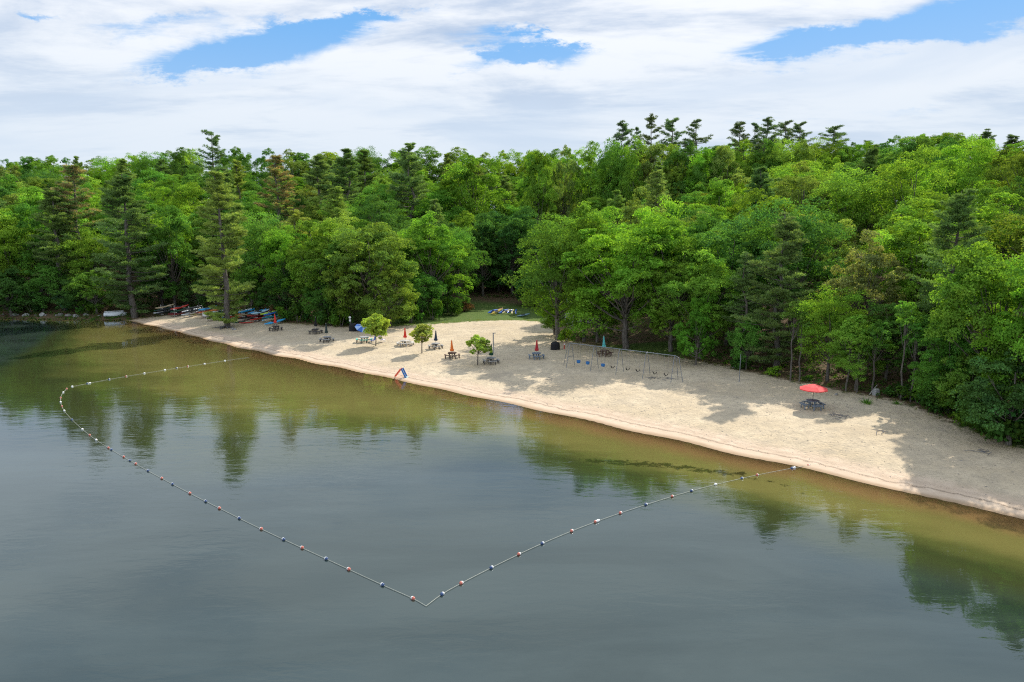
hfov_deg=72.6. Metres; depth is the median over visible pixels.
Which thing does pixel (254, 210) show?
leafy tree
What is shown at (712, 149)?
leafy tree
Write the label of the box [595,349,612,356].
picnic table
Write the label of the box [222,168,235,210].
pine tree
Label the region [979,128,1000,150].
pine tree
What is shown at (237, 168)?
pine tree
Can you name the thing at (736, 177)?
leafy tree
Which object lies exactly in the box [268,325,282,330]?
picnic table
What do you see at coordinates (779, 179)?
leafy tree
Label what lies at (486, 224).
leafy tree
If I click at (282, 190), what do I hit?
pine tree
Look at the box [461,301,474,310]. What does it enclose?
shrub
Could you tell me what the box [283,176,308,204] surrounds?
leafy tree
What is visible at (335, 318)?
shrub
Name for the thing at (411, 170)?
pine tree
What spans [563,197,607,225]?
leafy tree
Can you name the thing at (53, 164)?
leafy tree
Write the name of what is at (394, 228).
leafy tree
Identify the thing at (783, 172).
leafy tree
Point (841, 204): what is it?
leafy tree
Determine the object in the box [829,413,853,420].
twig heap
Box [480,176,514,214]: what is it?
leafy tree
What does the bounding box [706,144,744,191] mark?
leafy tree
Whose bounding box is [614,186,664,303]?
leafy tree
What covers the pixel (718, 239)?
leafy tree
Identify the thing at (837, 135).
pine tree
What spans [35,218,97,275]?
leafy tree
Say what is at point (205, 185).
leafy tree
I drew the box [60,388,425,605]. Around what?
swim line
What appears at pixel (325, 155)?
leafy tree
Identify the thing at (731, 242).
leafy tree
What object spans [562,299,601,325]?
leafy tree
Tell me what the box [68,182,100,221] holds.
leafy tree
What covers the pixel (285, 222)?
leafy tree
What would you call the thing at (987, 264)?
leafy tree
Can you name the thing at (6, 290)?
leafy tree
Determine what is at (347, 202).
leafy tree
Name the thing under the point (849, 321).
young tree
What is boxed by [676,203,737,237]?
leafy tree
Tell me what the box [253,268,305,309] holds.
leafy tree
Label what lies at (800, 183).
leafy tree
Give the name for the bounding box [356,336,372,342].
picnic table
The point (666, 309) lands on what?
leafy tree
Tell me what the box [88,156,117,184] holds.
leafy tree
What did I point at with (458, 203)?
leafy tree
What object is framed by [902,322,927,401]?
young tree
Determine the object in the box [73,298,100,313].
shrub
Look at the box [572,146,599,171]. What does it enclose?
leafy tree
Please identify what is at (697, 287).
leafy tree
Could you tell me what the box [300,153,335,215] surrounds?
pine tree
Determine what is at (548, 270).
leafy tree
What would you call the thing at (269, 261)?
leafy tree
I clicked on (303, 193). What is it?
leafy tree
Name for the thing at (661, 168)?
pine tree
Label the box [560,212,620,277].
leafy tree
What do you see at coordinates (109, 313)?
rowboat
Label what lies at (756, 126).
pine tree
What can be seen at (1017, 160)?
leafy tree
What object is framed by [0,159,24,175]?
leafy tree
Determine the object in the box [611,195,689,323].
leafy tree
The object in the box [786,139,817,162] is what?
leafy tree
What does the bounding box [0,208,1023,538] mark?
ground
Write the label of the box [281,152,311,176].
leafy tree
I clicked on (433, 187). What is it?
leafy tree
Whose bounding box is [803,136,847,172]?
leafy tree
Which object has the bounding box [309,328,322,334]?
picnic table
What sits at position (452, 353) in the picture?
picnic table
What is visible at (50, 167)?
leafy tree
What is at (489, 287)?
leafy tree
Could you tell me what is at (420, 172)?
leafy tree
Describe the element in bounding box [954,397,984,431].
shrub
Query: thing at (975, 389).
leafy tree
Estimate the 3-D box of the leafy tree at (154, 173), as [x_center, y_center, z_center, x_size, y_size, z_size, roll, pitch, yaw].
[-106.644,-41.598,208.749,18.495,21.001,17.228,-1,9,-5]
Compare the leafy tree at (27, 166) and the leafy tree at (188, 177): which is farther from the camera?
the leafy tree at (27, 166)
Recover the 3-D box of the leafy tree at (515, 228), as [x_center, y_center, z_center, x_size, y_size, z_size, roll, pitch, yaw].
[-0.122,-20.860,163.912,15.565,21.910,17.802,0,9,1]
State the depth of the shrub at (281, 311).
130.50 m
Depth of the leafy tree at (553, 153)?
255.92 m
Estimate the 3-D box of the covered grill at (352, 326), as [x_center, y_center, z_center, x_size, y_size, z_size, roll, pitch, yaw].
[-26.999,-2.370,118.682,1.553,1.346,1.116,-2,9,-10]
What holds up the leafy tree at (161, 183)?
on the ground at (934, 470)
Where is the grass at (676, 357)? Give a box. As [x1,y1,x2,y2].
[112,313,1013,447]
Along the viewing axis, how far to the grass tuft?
68.55 m
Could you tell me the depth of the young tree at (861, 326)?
71.51 m
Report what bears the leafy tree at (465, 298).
on the ground at (934, 470)
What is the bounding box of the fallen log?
[735,365,770,367]
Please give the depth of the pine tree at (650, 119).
191.36 m
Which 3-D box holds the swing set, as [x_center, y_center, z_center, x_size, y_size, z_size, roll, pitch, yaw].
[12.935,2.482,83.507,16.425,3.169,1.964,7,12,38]
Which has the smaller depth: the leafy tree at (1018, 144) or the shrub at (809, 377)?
the shrub at (809, 377)
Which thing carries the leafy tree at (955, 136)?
on the ground at (934, 470)
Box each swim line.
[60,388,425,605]
[71,357,247,386]
[426,464,809,605]
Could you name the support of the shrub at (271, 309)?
on the ground at (934, 470)
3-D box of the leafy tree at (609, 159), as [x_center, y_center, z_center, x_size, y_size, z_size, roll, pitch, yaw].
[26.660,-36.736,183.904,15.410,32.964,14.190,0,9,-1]
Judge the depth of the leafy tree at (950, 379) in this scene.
61.48 m
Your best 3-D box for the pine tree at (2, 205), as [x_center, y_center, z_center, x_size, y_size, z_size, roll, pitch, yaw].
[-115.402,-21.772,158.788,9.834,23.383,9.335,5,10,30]
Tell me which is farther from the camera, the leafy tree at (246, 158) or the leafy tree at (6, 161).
the leafy tree at (6, 161)
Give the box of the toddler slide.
[394,368,408,377]
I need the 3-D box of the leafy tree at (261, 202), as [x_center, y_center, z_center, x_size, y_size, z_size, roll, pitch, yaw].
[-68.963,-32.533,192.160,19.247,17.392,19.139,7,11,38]
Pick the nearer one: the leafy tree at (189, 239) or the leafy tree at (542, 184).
the leafy tree at (189, 239)
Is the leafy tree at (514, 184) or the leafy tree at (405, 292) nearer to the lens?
the leafy tree at (405, 292)
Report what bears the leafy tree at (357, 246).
on the ground at (934, 470)
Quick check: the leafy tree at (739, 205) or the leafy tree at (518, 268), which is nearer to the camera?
the leafy tree at (739, 205)
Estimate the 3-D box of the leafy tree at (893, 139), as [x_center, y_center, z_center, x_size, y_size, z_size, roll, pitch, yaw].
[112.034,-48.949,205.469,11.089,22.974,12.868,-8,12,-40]
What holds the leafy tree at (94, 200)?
on the ground at (934, 470)
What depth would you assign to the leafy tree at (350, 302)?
122.29 m
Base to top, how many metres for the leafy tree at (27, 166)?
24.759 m
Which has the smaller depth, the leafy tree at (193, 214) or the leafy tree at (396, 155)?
the leafy tree at (193, 214)
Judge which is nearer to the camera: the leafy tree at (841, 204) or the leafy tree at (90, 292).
the leafy tree at (841, 204)
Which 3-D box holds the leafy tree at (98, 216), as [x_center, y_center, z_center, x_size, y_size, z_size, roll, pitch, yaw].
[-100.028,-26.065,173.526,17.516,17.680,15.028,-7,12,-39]
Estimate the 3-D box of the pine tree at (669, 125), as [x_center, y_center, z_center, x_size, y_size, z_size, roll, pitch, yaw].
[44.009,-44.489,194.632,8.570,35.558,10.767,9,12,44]
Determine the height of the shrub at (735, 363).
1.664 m
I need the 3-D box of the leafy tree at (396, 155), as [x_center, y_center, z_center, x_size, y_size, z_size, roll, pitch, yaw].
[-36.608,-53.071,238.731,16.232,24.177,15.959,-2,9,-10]
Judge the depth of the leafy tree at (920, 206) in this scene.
88.84 m
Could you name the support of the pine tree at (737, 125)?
on the ground at (934, 470)
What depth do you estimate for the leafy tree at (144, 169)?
254.40 m
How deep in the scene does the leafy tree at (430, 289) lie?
132.18 m
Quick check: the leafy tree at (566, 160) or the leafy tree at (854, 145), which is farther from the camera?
the leafy tree at (566, 160)
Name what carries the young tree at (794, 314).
on the ground at (934, 470)
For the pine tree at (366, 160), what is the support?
on the ground at (934, 470)
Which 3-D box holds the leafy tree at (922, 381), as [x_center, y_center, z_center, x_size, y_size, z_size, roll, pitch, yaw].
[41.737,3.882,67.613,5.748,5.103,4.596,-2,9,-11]
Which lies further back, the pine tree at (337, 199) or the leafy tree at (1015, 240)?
the pine tree at (337, 199)
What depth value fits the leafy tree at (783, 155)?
179.50 m
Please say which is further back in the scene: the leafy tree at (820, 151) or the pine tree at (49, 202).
the leafy tree at (820, 151)
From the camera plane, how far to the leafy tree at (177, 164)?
241.75 m
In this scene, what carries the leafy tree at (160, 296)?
on the ground at (934, 470)
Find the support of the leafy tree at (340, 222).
on the ground at (934, 470)
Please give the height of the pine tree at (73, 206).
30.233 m
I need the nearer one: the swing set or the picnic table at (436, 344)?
the swing set
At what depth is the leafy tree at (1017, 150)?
139.54 m
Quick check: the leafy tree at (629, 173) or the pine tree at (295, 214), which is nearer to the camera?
the pine tree at (295, 214)
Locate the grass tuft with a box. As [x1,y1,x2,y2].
[860,396,873,404]
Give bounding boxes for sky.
[0,0,1023,207]
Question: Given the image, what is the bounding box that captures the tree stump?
[872,388,879,395]
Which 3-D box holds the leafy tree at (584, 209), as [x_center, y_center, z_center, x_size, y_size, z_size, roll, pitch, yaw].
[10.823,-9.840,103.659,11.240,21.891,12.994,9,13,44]
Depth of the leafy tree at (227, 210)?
178.73 m
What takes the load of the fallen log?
on the ground at (934, 470)
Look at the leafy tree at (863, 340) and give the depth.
72.34 m
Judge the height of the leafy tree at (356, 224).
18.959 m
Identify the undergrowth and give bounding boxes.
[0,290,1023,444]
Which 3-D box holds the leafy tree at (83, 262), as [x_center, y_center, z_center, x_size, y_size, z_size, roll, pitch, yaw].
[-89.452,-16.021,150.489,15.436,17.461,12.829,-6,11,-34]
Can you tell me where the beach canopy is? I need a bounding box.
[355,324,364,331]
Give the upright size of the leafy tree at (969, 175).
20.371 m
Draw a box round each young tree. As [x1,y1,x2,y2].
[276,255,288,310]
[360,313,390,345]
[408,323,433,352]
[465,334,492,364]
[780,300,805,380]
[790,311,813,380]
[835,319,863,391]
[848,324,872,392]
[862,319,891,393]
[894,300,925,399]
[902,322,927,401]
[919,313,947,361]
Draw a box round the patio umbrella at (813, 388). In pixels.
[800,384,827,407]
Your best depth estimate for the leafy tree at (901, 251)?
81.12 m
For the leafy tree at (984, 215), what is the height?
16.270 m
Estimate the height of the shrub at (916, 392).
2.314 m
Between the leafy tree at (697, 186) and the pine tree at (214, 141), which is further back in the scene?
the pine tree at (214, 141)
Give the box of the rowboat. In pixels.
[104,311,126,316]
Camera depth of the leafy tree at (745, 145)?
183.59 m
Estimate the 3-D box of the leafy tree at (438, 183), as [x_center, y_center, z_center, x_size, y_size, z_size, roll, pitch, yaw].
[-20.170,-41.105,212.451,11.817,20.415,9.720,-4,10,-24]
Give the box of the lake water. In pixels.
[0,318,1023,681]
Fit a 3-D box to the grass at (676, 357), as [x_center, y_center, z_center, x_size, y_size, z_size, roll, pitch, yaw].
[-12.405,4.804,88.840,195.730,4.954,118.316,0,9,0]
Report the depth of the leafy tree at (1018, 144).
146.46 m
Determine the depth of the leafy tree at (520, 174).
231.78 m
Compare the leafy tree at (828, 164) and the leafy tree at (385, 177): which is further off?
the leafy tree at (385, 177)
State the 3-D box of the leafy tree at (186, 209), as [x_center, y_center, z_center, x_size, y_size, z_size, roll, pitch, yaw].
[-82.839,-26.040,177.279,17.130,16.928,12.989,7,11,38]
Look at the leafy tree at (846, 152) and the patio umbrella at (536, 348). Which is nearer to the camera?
the patio umbrella at (536, 348)
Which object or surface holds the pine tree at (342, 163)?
on the ground at (934, 470)
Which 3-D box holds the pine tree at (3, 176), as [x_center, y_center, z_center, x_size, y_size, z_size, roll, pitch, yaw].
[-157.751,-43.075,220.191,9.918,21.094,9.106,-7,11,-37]
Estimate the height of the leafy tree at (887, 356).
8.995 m
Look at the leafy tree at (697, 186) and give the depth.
169.70 m
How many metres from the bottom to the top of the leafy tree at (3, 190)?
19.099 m
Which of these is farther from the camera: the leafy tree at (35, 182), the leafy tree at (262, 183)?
the leafy tree at (262, 183)
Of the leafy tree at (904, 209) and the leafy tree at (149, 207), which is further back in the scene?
the leafy tree at (149, 207)
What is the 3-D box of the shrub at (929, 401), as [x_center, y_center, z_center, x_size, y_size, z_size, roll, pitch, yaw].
[40.238,5.636,65.237,4.232,2.828,3.601,-3,10,-20]
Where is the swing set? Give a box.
[564,343,682,382]
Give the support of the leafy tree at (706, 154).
on the ground at (934, 470)
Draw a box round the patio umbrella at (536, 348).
[535,340,538,352]
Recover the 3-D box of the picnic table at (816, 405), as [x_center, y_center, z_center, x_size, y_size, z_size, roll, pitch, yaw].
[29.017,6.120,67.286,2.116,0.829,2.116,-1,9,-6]
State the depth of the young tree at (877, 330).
70.99 m
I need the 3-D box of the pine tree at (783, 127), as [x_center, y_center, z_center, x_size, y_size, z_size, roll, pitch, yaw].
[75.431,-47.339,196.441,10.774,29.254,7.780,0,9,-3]
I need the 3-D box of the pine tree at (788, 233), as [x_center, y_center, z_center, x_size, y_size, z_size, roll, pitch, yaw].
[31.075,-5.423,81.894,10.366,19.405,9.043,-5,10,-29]
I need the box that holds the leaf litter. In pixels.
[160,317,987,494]
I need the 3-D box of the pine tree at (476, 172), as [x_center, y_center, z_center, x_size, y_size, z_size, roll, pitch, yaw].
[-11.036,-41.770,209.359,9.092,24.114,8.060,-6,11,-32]
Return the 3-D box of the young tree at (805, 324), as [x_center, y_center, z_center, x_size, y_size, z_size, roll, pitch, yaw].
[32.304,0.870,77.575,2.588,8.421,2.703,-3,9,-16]
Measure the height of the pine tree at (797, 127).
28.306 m
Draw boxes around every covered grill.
[349,323,357,330]
[550,341,559,349]
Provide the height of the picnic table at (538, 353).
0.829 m
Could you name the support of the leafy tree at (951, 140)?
on the ground at (934, 470)
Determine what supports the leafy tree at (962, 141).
on the ground at (934, 470)
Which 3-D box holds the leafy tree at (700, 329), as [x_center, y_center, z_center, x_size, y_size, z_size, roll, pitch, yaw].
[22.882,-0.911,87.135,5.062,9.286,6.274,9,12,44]
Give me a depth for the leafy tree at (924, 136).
183.74 m
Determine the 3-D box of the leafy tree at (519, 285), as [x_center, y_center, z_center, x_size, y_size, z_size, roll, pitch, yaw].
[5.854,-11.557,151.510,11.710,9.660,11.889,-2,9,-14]
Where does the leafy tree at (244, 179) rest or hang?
on the ground at (934, 470)
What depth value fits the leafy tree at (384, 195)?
178.10 m
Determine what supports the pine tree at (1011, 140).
on the ground at (934, 470)
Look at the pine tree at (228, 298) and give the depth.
124.20 m
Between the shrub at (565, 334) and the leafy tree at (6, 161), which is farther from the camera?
the leafy tree at (6, 161)
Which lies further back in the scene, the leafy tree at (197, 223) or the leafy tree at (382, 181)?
the leafy tree at (382, 181)
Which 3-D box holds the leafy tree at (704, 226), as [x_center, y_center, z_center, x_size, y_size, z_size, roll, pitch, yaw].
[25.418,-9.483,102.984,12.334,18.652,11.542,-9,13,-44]
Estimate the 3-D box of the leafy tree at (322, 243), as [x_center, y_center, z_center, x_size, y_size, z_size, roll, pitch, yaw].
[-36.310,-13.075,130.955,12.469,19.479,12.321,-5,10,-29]
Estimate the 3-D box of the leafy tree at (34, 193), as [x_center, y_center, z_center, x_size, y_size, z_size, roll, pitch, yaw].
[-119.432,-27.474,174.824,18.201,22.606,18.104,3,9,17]
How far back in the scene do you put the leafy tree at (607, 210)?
132.01 m
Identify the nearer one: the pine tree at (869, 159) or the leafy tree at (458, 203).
the pine tree at (869, 159)
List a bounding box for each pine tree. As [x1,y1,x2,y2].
[0,171,16,192]
[0,197,30,285]
[7,165,26,183]
[25,188,87,307]
[39,164,111,299]
[70,155,86,184]
[89,171,171,317]
[112,158,137,192]
[149,159,173,186]
[189,170,255,327]
[193,129,234,187]
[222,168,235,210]
[225,202,258,297]
[231,159,246,202]
[252,154,304,232]
[268,172,282,193]
[273,207,307,300]
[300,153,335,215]
[305,163,327,204]
[318,186,355,229]
[319,147,365,212]
[326,157,343,202]
[354,150,381,218]
[383,142,429,256]
[425,198,445,282]
[438,153,457,180]
[468,162,491,221]
[476,162,487,186]
[492,175,517,214]
[603,190,630,275]
[610,120,636,172]
[629,126,641,185]
[635,113,668,176]
[640,169,671,217]
[649,165,670,211]
[658,117,686,169]
[678,119,712,166]
[719,251,762,358]
[726,121,754,168]
[729,212,822,367]
[734,166,782,240]
[742,122,766,178]
[749,116,783,163]
[763,120,800,161]
[785,121,813,158]
[808,124,851,158]
[847,144,892,249]
[905,188,997,373]
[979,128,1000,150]
[998,134,1023,150]
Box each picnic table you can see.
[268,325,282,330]
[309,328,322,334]
[319,336,334,342]
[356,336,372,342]
[396,340,413,346]
[428,342,443,349]
[444,352,459,359]
[482,357,499,364]
[528,352,544,359]
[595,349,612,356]
[799,399,825,410]
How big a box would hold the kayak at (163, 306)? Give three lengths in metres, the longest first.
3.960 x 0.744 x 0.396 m
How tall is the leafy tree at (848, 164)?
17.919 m
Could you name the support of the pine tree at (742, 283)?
on the ground at (934, 470)
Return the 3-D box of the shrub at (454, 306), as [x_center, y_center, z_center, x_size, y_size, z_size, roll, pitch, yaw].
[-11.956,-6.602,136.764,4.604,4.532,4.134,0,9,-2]
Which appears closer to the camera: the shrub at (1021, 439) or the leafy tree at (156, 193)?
the shrub at (1021, 439)
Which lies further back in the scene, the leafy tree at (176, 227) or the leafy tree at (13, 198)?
the leafy tree at (13, 198)
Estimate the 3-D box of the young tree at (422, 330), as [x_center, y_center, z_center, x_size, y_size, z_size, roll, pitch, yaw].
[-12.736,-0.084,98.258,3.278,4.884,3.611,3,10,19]
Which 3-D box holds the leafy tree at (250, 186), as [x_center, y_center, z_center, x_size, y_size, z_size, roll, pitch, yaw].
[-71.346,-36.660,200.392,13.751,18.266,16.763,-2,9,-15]
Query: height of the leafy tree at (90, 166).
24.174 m
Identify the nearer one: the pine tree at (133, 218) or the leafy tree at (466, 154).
the pine tree at (133, 218)
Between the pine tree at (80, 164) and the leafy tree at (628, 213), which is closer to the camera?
the leafy tree at (628, 213)
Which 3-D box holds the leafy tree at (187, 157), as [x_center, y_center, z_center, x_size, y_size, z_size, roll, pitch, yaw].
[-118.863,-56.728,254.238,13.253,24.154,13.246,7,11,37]
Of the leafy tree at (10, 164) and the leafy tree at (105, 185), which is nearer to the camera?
the leafy tree at (105, 185)
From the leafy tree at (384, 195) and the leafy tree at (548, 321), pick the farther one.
the leafy tree at (384, 195)
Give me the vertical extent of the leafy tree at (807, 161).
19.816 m
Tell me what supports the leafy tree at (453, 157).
on the ground at (934, 470)
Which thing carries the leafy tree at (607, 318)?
on the ground at (934, 470)
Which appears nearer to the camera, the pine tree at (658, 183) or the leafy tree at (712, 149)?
the pine tree at (658, 183)
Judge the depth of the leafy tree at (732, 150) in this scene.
216.14 m
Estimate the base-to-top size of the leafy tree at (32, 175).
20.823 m
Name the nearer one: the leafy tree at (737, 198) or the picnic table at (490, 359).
the picnic table at (490, 359)
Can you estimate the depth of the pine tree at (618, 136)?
188.29 m
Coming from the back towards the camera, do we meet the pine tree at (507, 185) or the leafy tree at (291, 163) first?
the leafy tree at (291, 163)
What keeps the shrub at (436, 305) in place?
on the ground at (934, 470)
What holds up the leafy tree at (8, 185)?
on the ground at (934, 470)
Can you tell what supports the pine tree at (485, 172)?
on the ground at (934, 470)
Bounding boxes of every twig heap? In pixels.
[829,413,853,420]
[964,449,990,454]
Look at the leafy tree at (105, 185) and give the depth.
196.02 m
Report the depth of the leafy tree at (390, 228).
139.36 m
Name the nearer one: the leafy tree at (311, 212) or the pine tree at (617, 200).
the pine tree at (617, 200)
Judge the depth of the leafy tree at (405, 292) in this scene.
120.29 m
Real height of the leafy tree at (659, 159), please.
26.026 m
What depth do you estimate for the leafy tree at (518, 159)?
259.91 m
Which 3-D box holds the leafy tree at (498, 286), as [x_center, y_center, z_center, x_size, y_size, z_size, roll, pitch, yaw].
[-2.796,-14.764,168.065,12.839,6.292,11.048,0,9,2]
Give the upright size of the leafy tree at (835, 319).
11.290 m
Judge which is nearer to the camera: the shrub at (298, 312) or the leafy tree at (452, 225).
the shrub at (298, 312)
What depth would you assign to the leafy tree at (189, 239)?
153.27 m
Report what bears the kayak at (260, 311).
on the kayak rack
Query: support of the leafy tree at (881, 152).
on the ground at (934, 470)
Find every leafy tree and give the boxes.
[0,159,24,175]
[0,173,22,194]
[0,186,15,205]
[0,193,35,264]
[0,203,71,289]
[0,208,50,297]
[0,265,46,315]
[2,185,46,263]
[6,161,37,175]
[10,263,68,311]
[16,169,72,188]
[16,176,63,213]
[18,156,45,180]
[24,156,66,185]
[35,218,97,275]
[36,155,69,178]
[41,157,65,180]
[50,277,104,312]
[52,157,70,177]
[54,226,135,289]
[61,174,114,198]
[62,270,118,313]
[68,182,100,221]
[75,159,106,178]
[77,190,106,232]
[77,203,143,265]
[87,156,114,170]
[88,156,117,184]
[96,204,144,277]
[101,152,147,189]
[102,180,134,199]
[115,195,162,243]
[116,210,184,292]
[120,174,143,192]
[126,151,171,188]
[130,167,185,198]
[132,154,149,187]
[132,249,180,305]
[133,180,188,216]
[136,205,198,306]
[144,176,200,213]
[153,150,172,182]
[154,223,211,304]
[158,205,194,236]
[163,147,204,178]
[165,174,200,203]
[165,182,221,229]
[167,211,205,259]
[168,148,208,179]
[172,152,196,175]
[176,267,222,307]
[177,170,211,204]
[186,212,235,295]
[199,170,221,197]
[203,215,266,284]
[208,169,249,198]
[210,151,231,170]
[212,200,250,223]
[219,146,254,180]
[226,210,287,309]
[229,149,267,193]
[229,193,271,264]
[230,264,270,310]
[234,190,280,222]
[240,181,281,217]
[249,172,272,186]
[252,148,277,186]
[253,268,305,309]
[255,224,322,308]
[263,193,307,227]
[269,148,311,186]
[275,184,323,219]
[277,217,311,259]
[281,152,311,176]
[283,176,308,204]
[285,219,348,306]
[294,212,365,305]
[296,202,375,237]
[298,196,327,225]
[299,268,342,319]
[300,151,337,189]
[306,228,374,318]
[318,261,376,323]
[319,199,360,233]
[320,156,360,182]
[323,221,418,316]
[346,174,363,204]
[350,181,400,224]
[352,145,390,173]
[352,193,408,236]
[354,176,402,217]
[359,266,420,326]
[364,223,411,300]
[373,167,407,226]
[378,151,400,174]
[378,208,422,229]
[384,221,460,300]
[385,149,427,177]
[387,222,420,287]
[393,178,434,218]
[395,210,473,313]
[397,272,447,314]
[405,170,432,213]
[409,185,457,228]
[412,189,472,232]
[417,146,453,183]
[427,282,469,312]
[428,184,478,220]
[431,146,470,198]
[431,226,490,297]
[432,173,461,200]
[436,219,475,288]
[439,154,514,236]
[449,210,480,260]
[455,269,498,291]
[456,150,468,164]
[466,212,506,295]
[478,205,543,295]
[480,152,500,201]
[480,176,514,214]
[480,204,526,257]
[483,268,520,290]
[486,260,528,274]
[489,148,528,190]
[489,150,516,190]
[500,212,613,339]
[502,176,523,204]
[503,172,524,199]
[503,262,526,277]
[512,195,548,226]
[512,266,554,306]
[513,176,544,204]
[517,152,549,181]
[520,149,558,254]
[531,224,564,283]
[531,274,572,294]
[534,290,573,334]
[540,176,564,185]
[543,154,579,184]
[543,200,619,341]
[544,148,566,171]
[544,214,569,243]
[546,144,582,227]
[559,214,692,348]
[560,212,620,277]
[560,278,621,342]
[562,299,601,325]
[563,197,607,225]
[564,140,611,217]
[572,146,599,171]
[587,206,632,281]
[588,137,643,212]
[606,134,650,218]
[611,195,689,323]
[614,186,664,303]
[627,236,721,351]
[634,142,672,202]
[645,145,671,167]
[646,143,686,208]
[648,213,725,330]
[659,249,742,358]
[662,190,723,235]
[663,140,707,209]
[669,214,783,344]
[672,296,719,364]
[673,210,718,235]
[675,181,716,205]
[676,192,720,216]
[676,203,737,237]
[683,146,723,192]
[696,177,736,219]
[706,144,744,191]
[707,145,734,166]
[707,218,775,299]
[708,172,763,206]
[718,196,856,341]
[720,142,749,174]
[721,193,786,240]
[723,188,800,290]
[725,316,765,369]
[727,138,763,183]
[733,183,748,202]
[742,138,784,177]
[759,177,823,212]
[762,137,814,185]
[762,161,838,218]
[767,160,825,186]
[769,161,836,227]
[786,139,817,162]
[787,284,877,381]
[791,214,861,297]
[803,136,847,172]
[804,162,881,249]
[805,236,854,304]
[808,164,901,259]
[812,157,883,240]
[815,229,909,361]
[816,151,840,173]
[820,145,863,171]
[823,162,863,181]
[823,314,898,390]
[843,141,883,166]
[845,142,901,168]
[848,197,969,307]
[850,144,957,241]
[851,142,862,158]
[856,219,987,319]
[857,147,900,198]
[862,302,913,380]
[864,195,938,302]
[878,135,903,156]
[879,135,942,213]
[881,307,952,381]
[891,146,958,220]
[896,136,976,196]
[907,133,928,158]
[907,322,993,412]
[912,134,1002,218]
[915,132,963,169]
[916,357,960,389]
[922,240,1023,385]
[925,139,970,186]
[929,351,1011,409]
[933,135,990,164]
[933,192,1023,309]
[948,140,1005,208]
[948,347,1023,445]
[968,176,1023,257]
[968,213,1023,284]
[969,146,1023,206]
[969,258,1023,411]
[978,147,1023,211]
[990,141,1023,168]
[997,147,1023,174]
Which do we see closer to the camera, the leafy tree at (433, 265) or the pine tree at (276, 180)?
the leafy tree at (433, 265)
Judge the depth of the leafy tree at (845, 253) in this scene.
96.79 m
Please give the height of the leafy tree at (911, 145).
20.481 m
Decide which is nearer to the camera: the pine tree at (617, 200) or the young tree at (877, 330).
the young tree at (877, 330)
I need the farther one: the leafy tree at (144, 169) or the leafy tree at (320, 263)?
the leafy tree at (144, 169)
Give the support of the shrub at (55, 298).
on the ground at (934, 470)
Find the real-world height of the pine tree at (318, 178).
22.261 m
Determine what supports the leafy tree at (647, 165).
on the ground at (934, 470)
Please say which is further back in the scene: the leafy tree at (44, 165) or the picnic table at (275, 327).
the leafy tree at (44, 165)
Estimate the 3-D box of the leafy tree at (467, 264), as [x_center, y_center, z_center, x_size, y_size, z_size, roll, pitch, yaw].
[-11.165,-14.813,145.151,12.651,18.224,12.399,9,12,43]
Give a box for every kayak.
[155,304,173,308]
[171,304,188,309]
[183,308,201,312]
[184,305,201,309]
[239,308,254,312]
[251,309,268,313]
[264,318,284,324]
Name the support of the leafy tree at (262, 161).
on the ground at (934, 470)
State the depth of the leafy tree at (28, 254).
148.03 m
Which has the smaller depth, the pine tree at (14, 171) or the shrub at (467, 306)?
the shrub at (467, 306)
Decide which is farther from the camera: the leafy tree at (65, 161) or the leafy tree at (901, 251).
the leafy tree at (65, 161)
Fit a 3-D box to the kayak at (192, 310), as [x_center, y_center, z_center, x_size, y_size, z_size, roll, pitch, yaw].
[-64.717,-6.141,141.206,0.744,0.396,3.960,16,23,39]
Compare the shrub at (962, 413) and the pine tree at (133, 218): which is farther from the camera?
the pine tree at (133, 218)
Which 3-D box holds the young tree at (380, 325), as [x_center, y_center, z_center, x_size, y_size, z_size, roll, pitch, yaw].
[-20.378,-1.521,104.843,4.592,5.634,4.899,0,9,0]
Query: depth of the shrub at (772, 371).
80.85 m
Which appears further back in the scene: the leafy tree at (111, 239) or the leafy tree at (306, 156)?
the leafy tree at (306, 156)
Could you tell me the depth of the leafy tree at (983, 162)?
137.20 m
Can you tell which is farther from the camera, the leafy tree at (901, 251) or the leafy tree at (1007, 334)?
the leafy tree at (901, 251)
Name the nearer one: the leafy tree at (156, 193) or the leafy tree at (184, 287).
the leafy tree at (184, 287)
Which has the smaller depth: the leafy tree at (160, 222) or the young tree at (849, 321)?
the young tree at (849, 321)
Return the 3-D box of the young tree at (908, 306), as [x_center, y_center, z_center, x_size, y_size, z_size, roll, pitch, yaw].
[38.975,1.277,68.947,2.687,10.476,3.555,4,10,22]
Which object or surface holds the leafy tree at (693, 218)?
on the ground at (934, 470)
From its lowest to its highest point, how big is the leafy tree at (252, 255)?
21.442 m
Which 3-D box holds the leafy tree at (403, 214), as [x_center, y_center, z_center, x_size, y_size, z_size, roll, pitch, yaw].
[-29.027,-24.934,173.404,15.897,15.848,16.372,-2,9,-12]
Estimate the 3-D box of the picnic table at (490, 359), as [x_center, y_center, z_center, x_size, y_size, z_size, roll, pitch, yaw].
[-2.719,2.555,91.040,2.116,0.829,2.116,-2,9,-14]
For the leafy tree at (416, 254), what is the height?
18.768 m
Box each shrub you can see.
[1,295,27,312]
[24,298,45,313]
[50,292,73,310]
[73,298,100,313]
[267,305,280,311]
[274,307,290,321]
[285,301,312,321]
[313,301,343,325]
[328,307,353,326]
[399,304,424,322]
[423,298,444,319]
[442,296,462,315]
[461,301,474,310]
[557,327,575,341]
[729,359,750,369]
[765,366,783,376]
[801,375,813,380]
[882,383,916,398]
[900,385,932,403]
[914,389,953,411]
[939,395,965,416]
[951,402,980,427]
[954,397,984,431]
[967,402,1023,441]
[993,412,1023,442]

